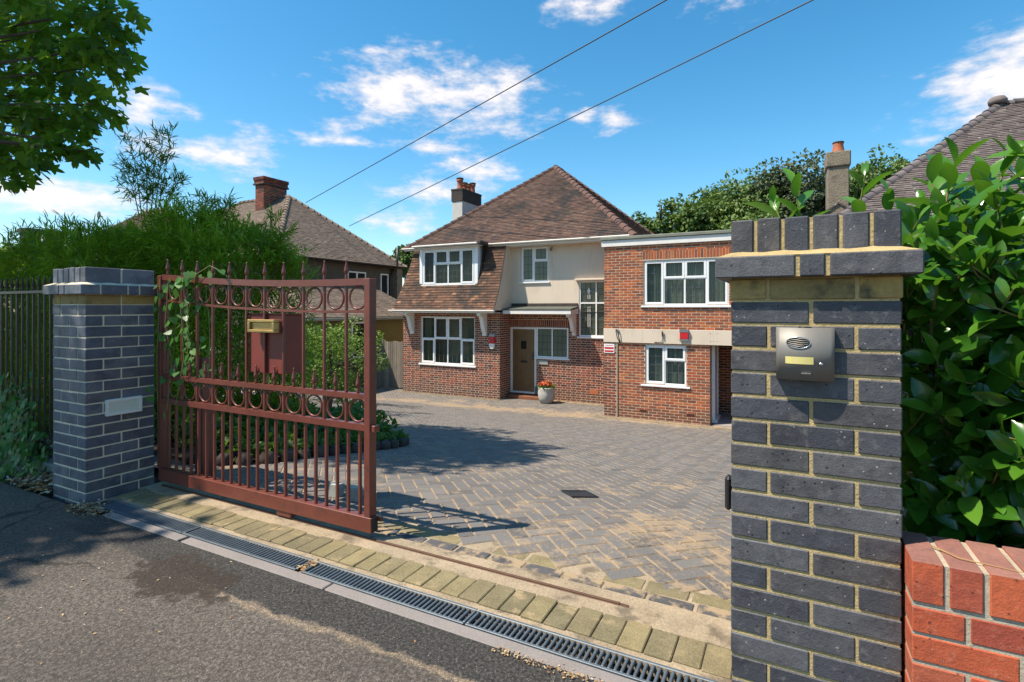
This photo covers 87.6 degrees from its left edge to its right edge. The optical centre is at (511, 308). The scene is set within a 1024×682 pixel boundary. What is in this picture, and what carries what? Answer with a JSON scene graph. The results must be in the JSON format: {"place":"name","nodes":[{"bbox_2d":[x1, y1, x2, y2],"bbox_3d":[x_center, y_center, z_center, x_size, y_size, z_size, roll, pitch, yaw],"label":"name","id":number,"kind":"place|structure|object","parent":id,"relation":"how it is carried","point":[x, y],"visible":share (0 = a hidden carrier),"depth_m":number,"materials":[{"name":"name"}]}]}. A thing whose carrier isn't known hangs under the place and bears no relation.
{"place":"outdoors","nodes":[
{"label":"outdoors","id":0,"kind":"place"},
{"bbox_2d":[43,267,156,507],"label":"brick pillar","id":1,"kind":"structure","parent":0,"point":[103,332],"depth_m":3.72,"materials":[{"name":"brick"}]},
{"bbox_2d":[105,395,141,416],"bbox_3d":[-2.752,0.692,3.786,0.027,0.113,0.230,0,0,27],"label":"name plate","id":2,"kind":"object","parent":1,"relation":"attached to","point":[124,405],"visible":1,"depth_m":3.77,"materials":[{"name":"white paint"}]},
{"bbox_2d":[41,407,391,460],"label":"bed soil","id":3,"kind":"structure","parent":0,"point":[188,449],"depth_m":4.97,"materials":[{"name":"brown soil"}]},
{"bbox_2d":[0,244,69,394],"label":"bamboo hedge","id":4,"kind":"object","parent":3,"relation":"on","point":[14,308],"visible":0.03,"depth_m":7.18,"materials":[{"name":"green plant"}]},
{"bbox_2d":[0,208,234,440],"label":"bamboo hedge","id":5,"kind":"object","parent":3,"relation":"on","point":[58,252],"visible":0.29,"depth_m":5.78,"materials":[{"name":"green plant"}]},
{"bbox_2d":[110,119,191,217],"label":"bamboo shoots","id":6,"kind":"object","parent":5,"relation":"on","point":[162,158],"visible":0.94,"depth_m":6.35,"materials":[{"name":"green plant"}]},
{"bbox_2d":[83,191,326,445],"bbox_3d":[-3.335,0.278,6.070,2.221,3.031,2.063,0,0,27],"label":"bamboo hedge","id":7,"kind":"object","parent":3,"relation":"on","point":[180,236],"visible":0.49,"depth_m":5.52,"materials":[{"name":"green plant"}]},
{"bbox_2d":[185,187,304,279],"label":"bamboo shoots","id":8,"kind":"object","parent":7,"relation":"on","point":[272,245],"visible":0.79,"depth_m":5.84,"materials":[{"name":"green plant"}]},
{"bbox_2d":[30,391,409,459],"bbox_3d":[-3.046,1.326,6.649,3.838,0.887,3.532,0,0,27],"label":"ground cover","id":9,"kind":"object","parent":3,"relation":"on","point":[385,432],"visible":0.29,"depth_m":5.30,"materials":[{"name":"green plant"}]},
{"bbox_2d":[186,431,409,466],"bbox_3d":[-1.880,1.452,5.647,0.950,0.479,2.782,0,0,21],"label":"bed edging","id":10,"kind":"object","parent":3,"relation":"on","point":[382,444],"visible":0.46,"depth_m":4.95,"materials":[{"name":"brick"}]},
{"bbox_2d":[0,482,595,681],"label":"pavement","id":11,"kind":"structure","parent":0,"point":[302,632],"depth_m":2.22,"materials":[{"name":"grey asphalt"}]},
{"bbox_2d":[6,471,53,494],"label":"leaf litter","id":12,"kind":"object","parent":11,"relation":"on","point":[39,480],"visible":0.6,"depth_m":3.94,"materials":[{"name":"brown plant"}]},
{"bbox_2d":[0,0,152,194],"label":"maple tree","id":13,"kind":"object","parent":11,"relation":"on","point":[27,112],"visible":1,"depth_m":4.94,"materials":[{"name":"green plant"}]},
{"bbox_2d":[53,499,112,519],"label":"leaf litter","id":14,"kind":"object","parent":11,"relation":"on","point":[86,507],"visible":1,"depth_m":3.45,"materials":[{"name":"brown plant"}]},
{"bbox_2d":[2,514,415,663],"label":"leaf litter","id":15,"kind":"object","parent":11,"relation":"on","point":[128,597],"visible":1,"depth_m":2.32,"materials":[{"name":"brown plant"}]},
{"bbox_2d":[492,646,603,681],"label":"leaf litter","id":16,"kind":"object","parent":11,"relation":"on","point":[568,672],"visible":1,"depth_m":1.94,"materials":[{"name":"brown plant"}]},
{"bbox_2d":[900,531,1023,681],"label":"wall","id":17,"kind":"structure","parent":11,"relation":"on","point":[962,620],"depth_m":1.38,"materials":[{"name":"red brick"}]},
{"bbox_2d":[0,324,666,681],"bbox_3d":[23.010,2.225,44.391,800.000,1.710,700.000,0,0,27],"label":"ground","id":18,"kind":"structure","parent":0,"point":[156,480],"depth_m":3.95,"materials":[{"name":"soil"}]},
{"bbox_2d":[0,371,53,490],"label":"ivy","id":19,"kind":"object","parent":18,"relation":"on","point":[20,449],"visible":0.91,"depth_m":4.32,"materials":[{"name":"green plant"}]},
{"bbox_2d":[0,450,53,480],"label":"fence plinth","id":20,"kind":"structure","parent":18,"relation":"on","point":[48,465],"depth_m":4.25,"materials":[{"name":"concrete"}]},
{"bbox_2d":[0,276,52,457],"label":"iron fence","id":21,"kind":"object","parent":20,"relation":"on","point":[22,292],"visible":0.45,"depth_m":4.50,"materials":[{"name":"black metal"}]},
{"bbox_2d":[17,227,62,346],"bbox_3d":[-30.974,-1.060,35.204,1.200,8.160,2.200,0,0,27],"label":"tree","id":22,"kind":"object","parent":18,"relation":"on","point":[19,230],"visible":0.11,"depth_m":34.41,"materials":[{"name":"plant"}]},
{"bbox_2d":[35,208,170,345],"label":"house","id":23,"kind":"structure","parent":18,"relation":"on","point":[130,218],"depth_m":31.72,"materials":[{"name":"brown ceramic"}]},
{"bbox_2d":[93,502,188,537],"bbox_3d":[-1.015,1.396,2.714,3.940,0.148,0.160,0,0,27],"label":"drain trough","id":24,"kind":"object","parent":18,"relation":"on","point":[103,512],"visible":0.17,"depth_m":3.49,"materials":[{"name":"black paint"}]},
{"bbox_2d":[97,500,200,533],"bbox_3d":[-2.326,1.341,3.394,0.935,0.055,0.122,0,0,27],"label":"drain grate","id":25,"kind":"object","parent":24,"relation":"in","point":[168,522],"visible":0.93,"depth_m":3.37,"materials":[{"name":"metal"}]},
{"bbox_2d":[182,526,313,571],"bbox_3d":[-1.484,1.341,2.958,0.948,0.055,0.122,0,0,27],"label":"drain grate","id":26,"kind":"object","parent":24,"relation":"in","point":[263,553],"visible":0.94,"depth_m":2.93,"materials":[{"name":"metal"}]},
{"bbox_2d":[301,561,477,625],"bbox_3d":[-0.602,1.341,2.501,0.960,0.055,0.122,0,0,27],"label":"drain grate","id":27,"kind":"object","parent":24,"relation":"in","point":[399,596],"visible":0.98,"depth_m":2.47,"materials":[{"name":"metal"}]},
{"bbox_2d":[296,559,316,572],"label":"leaf litter","id":28,"kind":"object","parent":27,"relation":"on","point":[311,563],"visible":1,"depth_m":2.72,"materials":[{"name":"beige plant"}]},
{"bbox_2d":[465,610,717,681],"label":"drain grate","id":29,"kind":"object","parent":24,"relation":"in","point":[516,639],"visible":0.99,"depth_m":2.06,"materials":[{"name":"metal"}]},
{"bbox_2d":[102,512,187,541],"bbox_3d":[-2.228,1.359,3.220,0.800,0.103,0.062,0,0,27],"label":"edging stone","id":30,"kind":"object","parent":18,"relation":"on","point":[150,528],"visible":0.42,"depth_m":3.19,"materials":[{"name":"concrete"}]},
{"bbox_2d":[220,342,249,379],"bbox_3d":[-9.369,2.135,19.747,4.410,1.770,0.100,0,0,27],"label":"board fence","id":31,"kind":"object","parent":18,"relation":"on","point":[232,359],"depth_m":20.38,"materials":[{"name":"brown wood"}]},
{"bbox_2d":[181,538,331,589],"bbox_3d":[-1.358,1.359,2.769,1.100,0.103,0.062,0,0,27],"label":"edging stone","id":32,"kind":"object","parent":18,"relation":"on","point":[278,570],"visible":0.42,"depth_m":2.72,"materials":[{"name":"concrete"}]},
{"bbox_2d":[154,176,407,376],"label":"neighbour house","id":33,"kind":"structure","parent":18,"relation":"on","point":[338,245],"depth_m":24.47,"materials":[{"name":"brown tile"}]},
{"bbox_2d":[347,271,365,278],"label":"window","id":34,"kind":"structure","parent":33,"relation":"in","point":[351,274],"depth_m":24.06,"materials":[{"name":"white plastic"}]},
{"bbox_2d":[380,274,387,293],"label":"window","id":35,"kind":"structure","parent":33,"relation":"in","point":[383,277],"depth_m":25.78,"materials":[{"name":"white plastic"}]},
{"bbox_2d":[306,0,666,202],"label":"overhead wire","id":36,"kind":"object","parent":33,"relation":"attached to","point":[507,89],"visible":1,"depth_m":15.36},
{"bbox_2d":[262,315,384,408],"bbox_3d":[-3.982,1.219,10.967,2.341,2.118,2.535,0,0,2],"label":"privet bush","id":37,"kind":"object","parent":18,"relation":"on","point":[337,348],"visible":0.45,"depth_m":10.82,"materials":[{"name":"green plant"}]},
{"bbox_2d":[249,278,402,387],"bbox_3d":[-6.657,0.919,21.349,3.190,4.201,6.619,0,0,27],"label":"lean to","id":38,"kind":"object","parent":18,"relation":"on","point":[391,328],"visible":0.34,"depth_m":20.64,"materials":[{"name":"brown tile"}]},
{"bbox_2d":[351,321,363,358],"bbox_3d":[-5.779,1.210,20.511,0.060,1.400,1.100,0,0,27],"label":"window","id":39,"kind":"structure","parent":38,"relation":"in","point":[358,323],"depth_m":20.38,"materials":[{"name":"white paint"}]},
{"bbox_2d":[296,324,390,403],"bbox_3d":[-4.609,1.617,13.988,2.411,2.421,2.514,0,0,-34],"label":"privet bush","id":40,"kind":"object","parent":18,"relation":"on","point":[377,361],"visible":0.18,"depth_m":13.86,"materials":[{"name":"green plant"}]},
{"bbox_2d":[391,243,413,281],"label":"background tree","id":41,"kind":"object","parent":18,"relation":"on","point":[406,257],"visible":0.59,"depth_m":45.28,"materials":[{"name":"green plant"}]},
{"bbox_2d":[107,476,731,681],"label":"threshold bedding","id":42,"kind":"object","parent":18,"relation":"on","point":[591,570],"visible":0.22,"depth_m":2.47,"materials":[{"name":"concrete"}]},
{"bbox_2d":[195,357,212,476],"bbox_3d":[-2.358,0.845,4.088,0.090,0.930,0.093,0,0,27],"label":"guide post","id":43,"kind":"object","parent":42,"relation":"on","point":[205,393],"visible":0.31,"depth_m":4.06,"materials":[{"name":"brown metal"}]},
{"bbox_2d":[118,488,731,679],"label":"threshold pavers","id":44,"kind":"object","parent":42,"relation":"on","point":[631,635],"visible":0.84,"depth_m":2.46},
{"bbox_2d":[375,526,730,620],"bbox_3d":[-0.579,1.324,3.060,4.356,0.033,0.081,0,0,27],"label":"threshold border","id":45,"kind":"object","parent":42,"relation":"on","point":[706,610],"visible":0.29,"depth_m":2.61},
{"bbox_2d":[378,519,731,610],"bbox_3d":[-0.281,1.325,3.007,3.698,0.030,0.100,0,0,27],"label":"paving edging","id":46,"kind":"object","parent":42,"relation":"on","point":[660,589],"visible":0.34,"depth_m":2.58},
{"bbox_2d":[325,584,636,681],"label":"edging stone","id":47,"kind":"object","parent":18,"relation":"on","point":[469,633],"visible":0.41,"depth_m":2.12,"materials":[{"name":"concrete"}]},
{"bbox_2d":[388,165,732,426],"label":"brick house","id":48,"kind":"structure","parent":18,"relation":"on","point":[478,273],"depth_m":17.41,"materials":[{"name":"red brick"}]},
{"bbox_2d":[419,316,475,367],"bbox_3d":[-2.227,1.150,18.628,2.380,1.720,0.247,0,0,27],"label":"window","id":49,"kind":"structure","parent":48,"relation":"in","point":[427,324],"depth_m":18.61,"materials":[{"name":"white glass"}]},
{"bbox_2d":[419,245,486,285],"bbox_3d":[-2.021,-1.395,18.895,2.660,1.550,0.950,0,0,27],"label":"window","id":50,"kind":"structure","parent":48,"relation":"in","point":[426,270],"depth_m":18.55,"materials":[{"name":"white plastic"}]},
{"bbox_2d":[489,334,494,348],"bbox_3d":[-0.659,1.095,17.678,0.200,0.490,0.083,0,0,27],"label":"alarm box","id":51,"kind":"object","parent":48,"relation":"attached to","point":[491,341],"visible":1,"depth_m":17.64,"materials":[{"name":"red plastic"}]},
{"bbox_2d":[513,329,533,391],"bbox_3d":[0.386,1.760,18.057,0.824,2.100,0.102,0,0,27],"label":"door","id":52,"kind":"structure","parent":48,"relation":"in","point":[523,339],"depth_m":18.08,"materials":[{"name":"brown wood"}]},
{"bbox_2d":[518,246,549,283],"bbox_3d":[0.756,-1.450,17.864,1.140,1.240,0.155,0,0,27],"label":"window","id":53,"kind":"structure","parent":48,"relation":"in","point":[523,281],"depth_m":17.88,"materials":[{"name":"white plastic"}]},
{"bbox_2d":[537,360,547,364],"bbox_3d":[1.019,1.800,17.698,0.380,0.140,0.023,0,0,27],"label":"number plaque","id":54,"kind":"object","parent":48,"relation":"attached to","point":[543,362],"visible":1,"depth_m":17.69,"materials":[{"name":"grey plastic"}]},
{"bbox_2d":[534,327,569,359],"bbox_3d":[1.323,1.165,17.567,1.260,1.050,0.110,0,0,27],"label":"window","id":55,"kind":"structure","parent":48,"relation":"in","point":[552,357],"depth_m":17.59,"materials":[{"name":"white plastic"}]},
{"bbox_2d":[577,280,603,338],"bbox_3d":[2.765,0.045,16.819,1.490,1.830,0.110,0,0,27],"label":"window","id":56,"kind":"structure","parent":48,"relation":"in","point":[596,336],"depth_m":16.98,"materials":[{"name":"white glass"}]},
{"bbox_2d":[604,344,614,352],"bbox_3d":[2.715,1.125,14.908,0.300,0.250,0.018,0,0,27],"label":"warning sign","id":57,"kind":"object","parent":48,"relation":"attached to","point":[609,348],"visible":1,"depth_m":14.89,"materials":[{"name":"white plastic"}]},
{"bbox_2d":[641,344,689,388],"bbox_3d":[4.123,1.545,14.300,1.280,1.130,0.246,0,0,27],"label":"window","id":58,"kind":"structure","parent":48,"relation":"in","point":[665,365],"depth_m":14.34,"materials":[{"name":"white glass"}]},
{"bbox_2d":[679,329,688,340],"bbox_3d":[4.493,0.705,13.927,0.240,0.300,0.075,0,0,27],"label":"alarm box","id":59,"kind":"object","parent":48,"relation":"attached to","point":[684,334],"visible":1,"depth_m":13.89,"materials":[{"name":"red plastic"}]},
{"bbox_2d":[641,258,730,306],"bbox_3d":[4.558,-0.655,14.053,2.280,1.270,0.248,0,0,27],"label":"window","id":60,"kind":"structure","parent":48,"relation":"in","point":[667,283],"depth_m":14.09,"materials":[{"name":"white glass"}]},
{"bbox_2d":[397,391,731,429],"bbox_3d":[0.832,3.031,16.605,11.394,0.038,1.750,0,0,27],"label":"house border","id":61,"kind":"object","parent":18,"relation":"on","point":[584,404],"visible":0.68,"depth_m":14.84,"materials":[{"name":"beige concrete"}]},
{"bbox_2d":[631,211,660,233],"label":"background tree","id":62,"kind":"object","parent":18,"relation":"on","point":[646,222],"visible":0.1,"depth_m":43.18,"materials":[{"name":"green plant"}]},
{"bbox_2d":[652,193,721,233],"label":"background tree","id":63,"kind":"object","parent":18,"relation":"on","point":[690,217],"visible":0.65,"depth_m":41.07,"materials":[{"name":"green plant"}]},
{"bbox_2d":[681,179,737,228],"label":"background tree","id":64,"kind":"object","parent":18,"relation":"on","point":[707,192],"visible":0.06,"depth_m":44.19,"materials":[{"name":"green plant"}]},
{"bbox_2d":[705,161,788,229],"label":"background tree","id":65,"kind":"object","parent":18,"relation":"on","point":[730,208],"visible":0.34,"depth_m":40.66,"materials":[{"name":"green plant"}]},
{"bbox_2d":[717,205,784,229],"bbox_3d":[17.268,-1.685,35.628,7.103,9.805,8.032,0,0,27],"label":"background tree","id":66,"kind":"object","parent":18,"relation":"on","point":[761,215],"visible":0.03,"depth_m":34.72,"materials":[{"name":"green plant"}]},
{"bbox_2d":[740,147,856,218],"bbox_3d":[21.446,-4.182,40.116,7.924,14.790,6.429,0,0,27],"label":"background tree","id":67,"kind":"object","parent":18,"relation":"on","point":[811,208],"visible":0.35,"depth_m":38.73,"materials":[{"name":"green plant"}]},
{"bbox_2d":[715,209,923,681],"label":"brick pillar","id":68,"kind":"structure","parent":18,"relation":"on","point":[816,535],"depth_m":1.59,"materials":[{"name":"grey brick"}]},
{"bbox_2d":[725,474,731,509],"bbox_3d":[0.719,0.610,1.770,0.020,0.110,0.045,0,0,27],"label":"gate sensor","id":69,"kind":"object","parent":68,"relation":"attached to","point":[728,487],"visible":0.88,"depth_m":1.75,"materials":[{"name":"black paint"}]},
{"bbox_2d":[776,327,834,381],"bbox_3d":[0.867,0.135,1.581,0.152,0.160,0.054,0,0,27],"label":"intercom","id":70,"kind":"object","parent":68,"relation":"attached to","point":[805,354],"visible":1,"depth_m":1.56,"materials":[{"name":"silver metal"}]},
{"bbox_2d":[813,161,878,209],"bbox_3d":[24.529,-3.735,39.370,4.829,13.893,5.030,0,0,-33],"label":"background tree","id":71,"kind":"object","parent":18,"relation":"on","point":[855,189],"visible":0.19,"depth_m":37.71,"materials":[{"name":"green plant"}]},
{"bbox_2d":[743,134,1023,548],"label":"laurel bush","id":72,"kind":"object","parent":18,"relation":"on","point":[962,379],"visible":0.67,"depth_m":1.68,"materials":[{"name":"green plant"}]},
{"bbox_2d":[866,143,910,184],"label":"background tree","id":73,"kind":"object","parent":18,"relation":"on","point":[898,165],"visible":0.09,"depth_m":40.41,"materials":[{"name":"green plant"}]},
{"bbox_2d":[822,95,1023,240],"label":"neighbour house","id":74,"kind":"structure","parent":18,"relation":"on","point":[1000,118],"depth_m":14.07,"materials":[{"name":"tile"}]},
{"bbox_2d":[328,481,344,497],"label":"guide block","id":75,"kind":"structure","parent":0,"point":[331,489],"depth_m":3.73,"materials":[{"name":"grey plastic"}]},
{"bbox_2d":[346,485,362,501],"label":"guide block","id":76,"kind":"structure","parent":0,"point":[354,492],"depth_m":3.64,"materials":[{"name":"grey plastic"}]},
{"bbox_2d":[10,386,732,599],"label":"driveway","id":77,"kind":"structure","parent":0,"point":[669,479],"depth_m":4.42,"materials":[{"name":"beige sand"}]},
{"bbox_2d":[376,340,381,386],"bbox_3d":[-5.498,2.107,20.662,1.220,1.826,0.073,0,0,27],"label":"board fence","id":78,"kind":"object","parent":77,"relation":"on","point":[379,379],"visible":0.28,"depth_m":20.40,"materials":[{"name":"wood"}]},
{"bbox_2d":[382,339,402,387],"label":"side gate","id":79,"kind":"structure","parent":78,"relation":"attached to","point":[392,376],"depth_m":20.05,"materials":[{"name":"brown wood"}]},
{"bbox_2d":[538,386,554,403],"bbox_3d":[1.097,2.767,17.027,0.544,0.500,0.544,0,0,27],"label":"planter","id":80,"kind":"object","parent":77,"relation":"on","point":[546,396],"visible":0.91,"depth_m":16.81,"materials":[{"name":"ceramic"}]},
{"bbox_2d":[537,380,555,389],"bbox_3d":[1.085,2.431,17.014,0.637,0.302,0.596,0,0,27],"label":"flower plant","id":81,"kind":"object","parent":80,"relation":"in","point":[542,384],"visible":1,"depth_m":16.89,"materials":[{"name":"orange plant"}]},
{"bbox_2d":[561,490,598,497],"bbox_3d":[0.515,1.420,4.080,0.222,0.061,0.220,0,0,-18],"label":"drain cover","id":82,"kind":"object","parent":77,"relation":"on","point":[579,493],"visible":1,"depth_m":4.07,"materials":[{"name":"grey metal"}]},
{"bbox_2d":[140,481,731,649],"bbox_3d":[-0.668,1.333,2.937,4.490,0.054,0.200,0,0,27],"label":"track concrete","id":83,"kind":"object","parent":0,"point":[707,629],"visible":0.33,"depth_m":2.59,"materials":[{"name":"beige concrete"}]},
{"bbox_2d":[161,484,628,607],"bbox_3d":[-1.034,1.313,3.134,3.480,0.034,0.022,0,0,27],"label":"gate rail","id":84,"kind":"object","parent":83,"relation":"on","point":[449,559],"visible":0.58,"depth_m":2.83,"materials":[{"name":"metal"}]},
{"bbox_2d":[157,259,382,533],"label":"sliding gate","id":85,"kind":"structure","parent":84,"relation":"on","point":[284,504],"depth_m":3.37,"materials":[{"name":"brown metal"}]},
{"bbox_2d":[145,278,215,418],"bbox_3d":[-2.429,0.280,3.836,0.680,1.010,0.260,0,0,27],"label":"bindweed","id":86,"kind":"object","parent":85,"relation":"attached to","point":[175,293],"visible":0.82,"depth_m":3.82,"materials":[{"name":"green plant"}]},
{"bbox_2d":[173,265,226,289],"bbox_3d":[-2.118,-0.207,3.661,0.528,0.168,0.118,0,0,22],"label":"bindweed","id":87,"kind":"object","parent":85,"relation":"attached to","point":[182,283],"visible":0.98,"depth_m":3.69,"materials":[{"name":"green plant"}]},
{"bbox_2d":[247,313,301,374],"bbox_3d":[-1.565,0.227,3.483,0.335,0.388,0.243,0,0,27],"label":"letter box","id":88,"kind":"object","parent":85,"relation":"attached to","point":[258,325],"visible":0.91,"depth_m":3.42,"materials":[{"name":"red paint"}]},
{"bbox_2d":[0,0,1023,309],"label":"sky","id":89,"kind":"structure","parent":0,"point":[309,95],"materials":[{"name":"blue"}]},
{"bbox_2d":[350,0,812,225],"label":"overhead wire","id":90,"kind":"object","parent":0,"point":[610,98],"visible":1,"depth_m":14.69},
{"bbox_2d":[932,545,1022,572],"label":"twig","id":91,"kind":"object","parent":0,"point":[971,560],"visible":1,"depth_m":1.40,"materials":[{"name":"brown plant"}]}
]}

